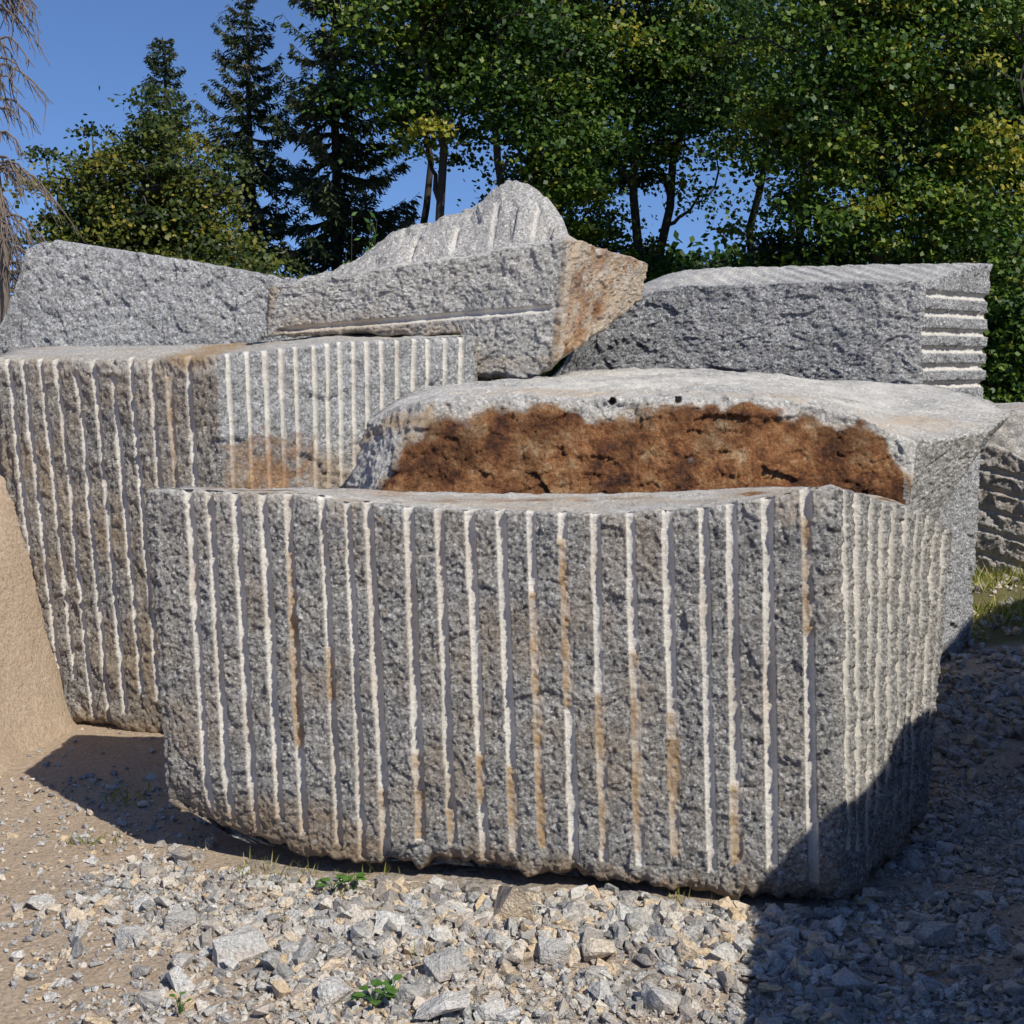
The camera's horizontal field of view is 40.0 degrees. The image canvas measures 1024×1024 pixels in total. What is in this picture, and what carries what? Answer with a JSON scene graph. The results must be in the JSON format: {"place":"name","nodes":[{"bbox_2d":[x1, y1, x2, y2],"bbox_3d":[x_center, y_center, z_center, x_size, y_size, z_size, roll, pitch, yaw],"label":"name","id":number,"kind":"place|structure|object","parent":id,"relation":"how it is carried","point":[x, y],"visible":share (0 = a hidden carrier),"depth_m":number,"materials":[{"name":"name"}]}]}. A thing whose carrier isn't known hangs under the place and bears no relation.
{"place":"outdoors","nodes":[
{"label":"outdoors","id":0,"kind":"place"},
{"bbox_2d":[0,0,1021,294],"label":"sky","id":1,"kind":"structure","parent":0,"point":[90,44],"materials":[{"name":"blue"}]},
{"bbox_2d":[0,574,1023,1023],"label":"gravel","id":2,"kind":"structure","parent":0,"point":[442,912],"depth_m":3.93,"materials":[{"name":"grey gravel"}]},
{"bbox_2d":[162,909,197,932],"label":"rock","id":3,"kind":"object","parent":2,"relation":"on","point":[184,920],"visible":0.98,"depth_m":3.99,"materials":[{"name":"stone"}]},
{"bbox_2d":[212,924,270,968],"bbox_3d":[-0.739,1.181,3.826,0.154,0.090,0.110,-2,8,-15],"label":"rock","id":4,"kind":"object","parent":2,"relation":"on","point":[243,943],"visible":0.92,"depth_m":3.79,"materials":[{"name":"stone"}]},
{"bbox_2d":[279,941,299,954],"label":"rock","id":5,"kind":"object","parent":2,"relation":"on","point":[287,948],"visible":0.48,"depth_m":3.80,"materials":[{"name":"stone"}]},
{"bbox_2d":[317,976,351,1004],"bbox_3d":[-0.449,1.221,3.586,0.093,0.064,0.066,0,8,0],"label":"rock","id":6,"kind":"object","parent":2,"relation":"on","point":[338,989],"visible":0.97,"depth_m":3.56,"materials":[{"name":"stone"}]},
{"bbox_2d":[315,874,353,891],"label":"weed","id":7,"kind":"object","parent":2,"relation":"on","point":[338,877],"visible":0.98,"depth_m":4.26,"materials":[{"name":"green plant"}]},
{"bbox_2d":[340,872,366,889],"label":"weed","id":8,"kind":"object","parent":2,"relation":"on","point":[360,875],"visible":1,"depth_m":4.26,"materials":[{"name":"green plant"}]},
{"bbox_2d":[350,979,396,1006],"bbox_3d":[-0.344,1.221,3.535,0.117,0.050,0.095,3,8,21],"label":"weed","id":9,"kind":"object","parent":2,"relation":"on","point":[358,995],"visible":1,"depth_m":3.54,"materials":[{"name":"green plant"}]},
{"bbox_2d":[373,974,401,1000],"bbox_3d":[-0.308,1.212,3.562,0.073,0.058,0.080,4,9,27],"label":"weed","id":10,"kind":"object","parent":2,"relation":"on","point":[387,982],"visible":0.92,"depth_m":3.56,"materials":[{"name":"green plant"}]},
{"bbox_2d":[373,911,404,934],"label":"rock","id":11,"kind":"object","parent":2,"relation":"on","point":[383,917],"visible":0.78,"depth_m":3.96,"materials":[{"name":"stone"}]},
{"bbox_2d":[396,984,430,1003],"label":"rock","id":12,"kind":"object","parent":2,"relation":"on","point":[407,993],"visible":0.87,"depth_m":3.57,"materials":[{"name":"stone"}]},
{"bbox_2d":[423,947,469,981],"bbox_3d":[-0.172,1.206,3.721,0.110,0.077,0.087,-3,8,-24],"label":"rock","id":13,"kind":"object","parent":2,"relation":"on","point":[444,964],"visible":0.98,"depth_m":3.70,"materials":[{"name":"stone"}]},
{"bbox_2d":[473,998,505,1022],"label":"rock","id":14,"kind":"object","parent":2,"relation":"on","point":[489,1010],"visible":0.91,"depth_m":3.48,"materials":[{"name":"stone"}]},
{"bbox_2d":[493,885,532,921],"bbox_3d":[0.001,1.135,4.061,0.134,0.148,0.099,2,8,12],"label":"rock","id":15,"kind":"object","parent":2,"relation":"on","point":[509,901],"visible":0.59,"depth_m":4.02,"materials":[{"name":"stone"}]},
{"bbox_2d":[538,937,569,964],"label":"rock","id":16,"kind":"object","parent":2,"relation":"on","point":[552,951],"visible":1,"depth_m":3.77,"materials":[{"name":"stone"}]},
{"bbox_2d":[581,937,615,961],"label":"rock","id":17,"kind":"object","parent":2,"relation":"on","point":[594,948],"visible":0.99,"depth_m":3.77,"materials":[{"name":"stone"}]},
{"bbox_2d":[624,912,653,931],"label":"rock","id":18,"kind":"object","parent":2,"relation":"on","point":[634,921],"visible":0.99,"depth_m":3.92,"materials":[{"name":"stone"}]},
{"bbox_2d":[641,980,680,1013],"bbox_3d":[0.374,1.232,3.557,0.107,0.070,0.075,3,8,20],"label":"rock","id":19,"kind":"object","parent":2,"relation":"on","point":[656,998],"visible":0.98,"depth_m":3.53,"materials":[{"name":"stone"}]},
{"bbox_2d":[710,942,736,965],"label":"rock","id":20,"kind":"object","parent":2,"relation":"on","point":[724,951],"visible":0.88,"depth_m":3.77,"materials":[{"name":"stone"}]},
{"bbox_2d":[830,967,872,991],"bbox_3d":[0.881,1.228,3.653,0.102,0.069,0.081,0,8,0],"label":"rock","id":21,"kind":"object","parent":2,"relation":"on","point":[845,979],"visible":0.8,"depth_m":3.63,"materials":[{"name":"stone"}]},
{"bbox_2d":[915,921,956,947],"bbox_3d":[1.190,1.187,3.937,0.105,0.078,0.075,-2,8,-12],"label":"rock","id":22,"kind":"object","parent":2,"relation":"on","point":[935,933],"visible":0.98,"depth_m":3.91,"materials":[{"name":"stone"}]},
{"bbox_2d":[0,376,1023,1023],"bbox_3d":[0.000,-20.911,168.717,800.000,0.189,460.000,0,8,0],"label":"ground","id":23,"kind":"structure","parent":0,"point":[130,750],"depth_m":4.43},
{"bbox_2d":[0,459,77,772],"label":"sand pile","id":24,"kind":"object","parent":23,"relation":"on","point":[34,712],"visible":0.15,"depth_m":5.90,"materials":[{"name":"sand"}]},
{"bbox_2d":[26,895,56,909],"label":"rock","id":25,"kind":"object","parent":23,"relation":"on","point":[38,902],"visible":0.82,"depth_m":4.17,"materials":[{"name":"stone"}]},
{"bbox_2d":[0,0,84,322],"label":"dead tree","id":26,"kind":"object","parent":23,"relation":"on","point":[7,252],"visible":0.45,"depth_m":14.59,"materials":[{"name":"brown plant"}]},
{"bbox_2d":[83,1014,111,1023],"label":"rock","id":27,"kind":"object","parent":23,"relation":"on","point":[88,1019],"visible":1,"depth_m":3.45,"materials":[{"name":"stone"}]},
{"bbox_2d":[115,924,149,945],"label":"rock","id":28,"kind":"object","parent":23,"relation":"on","point":[125,935],"visible":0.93,"depth_m":3.93,"materials":[{"name":"stone"}]},
{"bbox_2d":[2,77,292,286],"bbox_3d":[-5.133,-3.417,19.709,4.099,5.184,3.278,0,8,0],"label":"broadleaf tree","id":29,"kind":"object","parent":23,"relation":"on","point":[161,214],"visible":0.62,"depth_m":19.17,"materials":[{"name":"green plant"}]},
{"bbox_2d":[0,240,309,353],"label":"granite block","id":30,"kind":"object","parent":23,"relation":"on","point":[65,293],"depth_m":7.67,"materials":[{"name":"grey stone"}]},
{"bbox_2d":[124,37,211,203],"bbox_3d":[-5.913,-4.831,24.643,2.831,6.714,2.471,0,8,0],"label":"spruce tree","id":31,"kind":"object","parent":23,"relation":"on","point":[164,70],"visible":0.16,"depth_m":24.13,"materials":[{"name":"green plant"}]},
{"bbox_2d":[169,992,191,1014],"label":"weed","id":32,"kind":"object","parent":23,"relation":"on","point":[180,1005],"visible":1,"depth_m":3.49,"materials":[{"name":"green plant"}]},
{"bbox_2d":[172,224,302,277],"bbox_3d":[-3.569,-2.192,18.436,3.287,3.159,2.650,0,8,0],"label":"shrub","id":33,"kind":"object","parent":23,"relation":"on","point":[257,265],"visible":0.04,"depth_m":18.07,"materials":[{"name":"green plant"}]},
{"bbox_2d":[0,334,487,732],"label":"granite block","id":34,"kind":"object","parent":23,"relation":"on","point":[96,442],"depth_m":5.86,"materials":[{"name":"grey stone"}]},
{"bbox_2d":[264,180,647,378],"bbox_3d":[-0.295,-1.080,6.596,1.703,0.888,1.062,3,8,18],"label":"granite block","id":35,"kind":"object","parent":34,"relation":"on","point":[516,279],"depth_m":6.13,"materials":[{"name":"grey stone"}]},
{"bbox_2d":[189,0,312,276],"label":"spruce tree","id":36,"kind":"object","parent":23,"relation":"on","point":[253,99],"visible":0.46,"depth_m":23.15,"materials":[{"name":"green plant"}]},
{"bbox_2d":[235,0,422,278],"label":"spruce tree","id":37,"kind":"object","parent":23,"relation":"on","point":[329,201],"visible":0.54,"depth_m":21.70,"materials":[{"name":"green plant"}]},
{"bbox_2d":[342,211,377,264],"bbox_3d":[-0.943,-0.686,8.909,0.210,2.400,0.330,6,10,40],"label":"sapling","id":38,"kind":"object","parent":23,"relation":"on","point":[368,227],"visible":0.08,"depth_m":8.78,"materials":[{"name":"green plant"}]},
{"bbox_2d":[283,0,496,223],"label":"maple tree","id":39,"kind":"object","parent":23,"relation":"on","point":[427,199],"visible":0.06,"depth_m":25.43,"materials":[{"name":"green plant"}]},
{"bbox_2d":[414,990,469,1019],"bbox_3d":[-0.170,1.239,3.493,0.136,0.076,0.095,2,8,11],"label":"rock","id":40,"kind":"object","parent":23,"relation":"on","point":[445,1001],"visible":0.99,"depth_m":3.47,"materials":[{"name":"stone"}]},
{"bbox_2d":[272,0,679,378],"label":"maple tree","id":41,"kind":"object","parent":23,"relation":"on","point":[465,78],"visible":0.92,"depth_m":19.92,"materials":[{"name":"green plant"}]},
{"bbox_2d":[66,563,1023,958],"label":"grass","id":42,"kind":"structure","parent":23,"relation":"on","point":[984,577],"depth_m":7.77,"materials":[{"name":"green plant"}]},
{"bbox_2d":[144,484,952,899],"bbox_3d":[0.132,0.492,4.517,2.600,1.273,0.846,1,8,4],"label":"granite block","id":43,"kind":"object","parent":23,"relation":"on","point":[730,692],"depth_m":4.25,"materials":[{"name":"grey stone"}]},
{"bbox_2d":[405,0,716,376],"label":"maple tree","id":44,"kind":"object","parent":23,"relation":"on","point":[505,153],"visible":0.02,"depth_m":26.13,"materials":[{"name":"green plant"}]},
{"bbox_2d":[540,195,646,376],"bbox_3d":[1.427,-3.280,23.184,3.385,4.023,3.120,0,8,0],"label":"shrub","id":45,"kind":"object","parent":23,"relation":"on","point":[561,362],"visible":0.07,"depth_m":22.83,"materials":[{"name":"green plant"}]},
{"bbox_2d":[557,233,699,366],"bbox_3d":[2.002,-2.773,21.955,3.546,3.301,3.497,6,10,38],"label":"shrub","id":46,"kind":"object","parent":23,"relation":"on","point":[659,267],"visible":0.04,"depth_m":21.35,"materials":[{"name":"green plant"}]},
{"bbox_2d":[470,0,810,279],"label":"maple tree","id":47,"kind":"object","parent":23,"relation":"on","point":[656,26],"visible":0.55,"depth_m":21.46,"materials":[{"name":"green plant"}]},
{"bbox_2d":[345,367,1011,519],"bbox_3d":[0.655,0.188,5.804,2.793,1.520,1.747,0,8,0],"label":"granite block","id":48,"kind":"object","parent":23,"relation":"on","point":[919,447],"depth_m":5.12,"materials":[{"name":"grey stone"}]},
{"bbox_2d":[676,248,750,270],"bbox_3d":[3.580,-2.904,23.806,3.498,3.139,3.133,5,9,35],"label":"shrub","id":49,"kind":"object","parent":23,"relation":"on","point":[714,263],"visible":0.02,"depth_m":23.62,"materials":[{"name":"green plant"}]},
{"bbox_2d":[488,213,1014,380],"bbox_3d":[8.020,-4.809,33.078,20.403,4.373,8.564,0,8,0],"label":"distant wood","id":50,"kind":"object","parent":23,"relation":"on","point":[693,254],"depth_m":31.57,"materials":[{"name":"green plant"}]},
{"bbox_2d":[552,263,992,658],"bbox_3d":[1.366,-0.294,7.614,2.262,2.059,1.332,2,8,15],"label":"granite block","id":51,"kind":"object","parent":23,"relation":"on","point":[922,323],"depth_m":6.97,"materials":[{"name":"grey stone"}]},
{"bbox_2d":[616,0,957,263],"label":"maple tree","id":52,"kind":"object","parent":23,"relation":"on","point":[760,188],"visible":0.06,"depth_m":23.82,"materials":[{"name":"green plant"}]},
{"bbox_2d":[698,169,902,267],"bbox_3d":[4.191,-3.109,20.786,3.719,4.323,3.140,0,8,0],"label":"shrub","id":53,"kind":"object","parent":23,"relation":"on","point":[781,247],"visible":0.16,"depth_m":20.42,"materials":[{"name":"green plant"}]},
{"bbox_2d":[660,0,1023,266],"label":"maple tree","id":54,"kind":"object","parent":23,"relation":"on","point":[826,118],"visible":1,"depth_m":18.05,"materials":[{"name":"green plant"}]},
{"bbox_2d":[749,3,1023,283],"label":"maple tree","id":55,"kind":"object","parent":23,"relation":"on","point":[911,130],"visible":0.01,"depth_m":25.07,"materials":[{"name":"green plant"}]},
{"bbox_2d":[854,215,1002,267],"bbox_3d":[5.990,-2.918,21.823,4.556,3.715,3.400,4,9,27],"label":"shrub","id":56,"kind":"object","parent":23,"relation":"on","point":[896,262],"depth_m":21.36,"materials":[{"name":"green plant"}]},
{"bbox_2d":[885,0,1023,396],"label":"maple tree","id":57,"kind":"object","parent":23,"relation":"on","point":[967,252],"visible":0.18,"depth_m":20.02,"materials":[{"name":"green plant"}]},
{"bbox_2d":[934,219,1023,402],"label":"shrub","id":58,"kind":"object","parent":23,"relation":"on","point":[1002,352],"visible":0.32,"depth_m":17.42,"materials":[{"name":"green plant"}]},
{"bbox_2d":[974,444,1023,576],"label":"granite block","id":59,"kind":"object","parent":23,"relation":"on","point":[1000,533],"depth_m":8.71,"materials":[{"name":"grey stone"}]},
{"bbox_2d":[987,402,1023,457],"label":"granite block","id":60,"kind":"object","parent":23,"relation":"on","point":[1009,434],"depth_m":9.99,"materials":[{"name":"grey stone"}]}
]}

